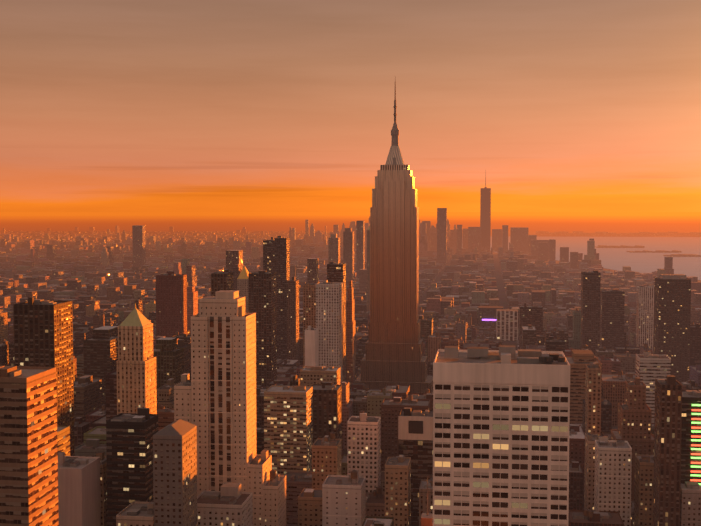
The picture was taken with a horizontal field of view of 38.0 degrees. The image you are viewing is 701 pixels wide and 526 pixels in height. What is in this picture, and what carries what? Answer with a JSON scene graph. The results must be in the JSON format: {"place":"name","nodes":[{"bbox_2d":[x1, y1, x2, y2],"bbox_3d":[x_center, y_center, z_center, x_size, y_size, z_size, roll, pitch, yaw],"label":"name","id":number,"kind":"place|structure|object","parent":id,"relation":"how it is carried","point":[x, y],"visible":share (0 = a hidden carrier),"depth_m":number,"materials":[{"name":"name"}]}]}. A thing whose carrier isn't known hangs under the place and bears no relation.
{"place":"outdoors","nodes":[
{"label":"outdoors","id":0,"kind":"place"},
{"bbox_2d":[0,212,700,508],"bbox_3d":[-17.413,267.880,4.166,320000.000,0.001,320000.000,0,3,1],"label":"ground","id":1,"kind":"structure","parent":0,"point":[625,222],"depth_m":24606.26,"materials":[{"name":"brown"}]},
{"bbox_2d":[0,217,700,525],"bbox_3d":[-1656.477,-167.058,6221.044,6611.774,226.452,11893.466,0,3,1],"label":"city blocks","id":2,"kind":"structure","parent":1,"relation":"on","point":[100,282],"depth_m":2245.03,"materials":[{"name":"brown concrete"}]},
{"bbox_2d":[0,208,700,525],"bbox_3d":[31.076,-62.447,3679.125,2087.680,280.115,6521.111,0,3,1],"label":"buildings","id":3,"kind":"structure","parent":1,"relation":"on","point":[484,441],"depth_m":694.88,"materials":[{"name":"brown concrete"}]},
{"bbox_2d":[354,81,432,392],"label":"skyscraper","id":4,"kind":"structure","parent":1,"relation":"on","point":[394,349],"depth_m":1319.12,"materials":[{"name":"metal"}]},
{"bbox_2d":[480,178,490,251],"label":"skyscraper","id":5,"kind":"structure","parent":1,"relation":"on","point":[485,208],"depth_m":6140.76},
{"bbox_2d":[536,231,700,256],"bbox_3d":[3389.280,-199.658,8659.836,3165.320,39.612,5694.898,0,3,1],"label":"harbour islands","id":6,"kind":"object","parent":1,"relation":"on","point":[578,233],"visible":0.98,"depth_m":10696.06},
{"bbox_2d":[0,0,700,211],"label":"sky","id":7,"kind":"structure","parent":0,"point":[106,105],"materials":[{"name":"orange"}]},
{"bbox_2d":[462,236,700,279],"bbox_3d":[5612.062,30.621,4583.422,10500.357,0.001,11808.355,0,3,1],"label":"water","id":8,"kind":"structure","parent":0,"point":[618,259],"depth_m":6789.80,"materials":[{"name":"grey liquid"}]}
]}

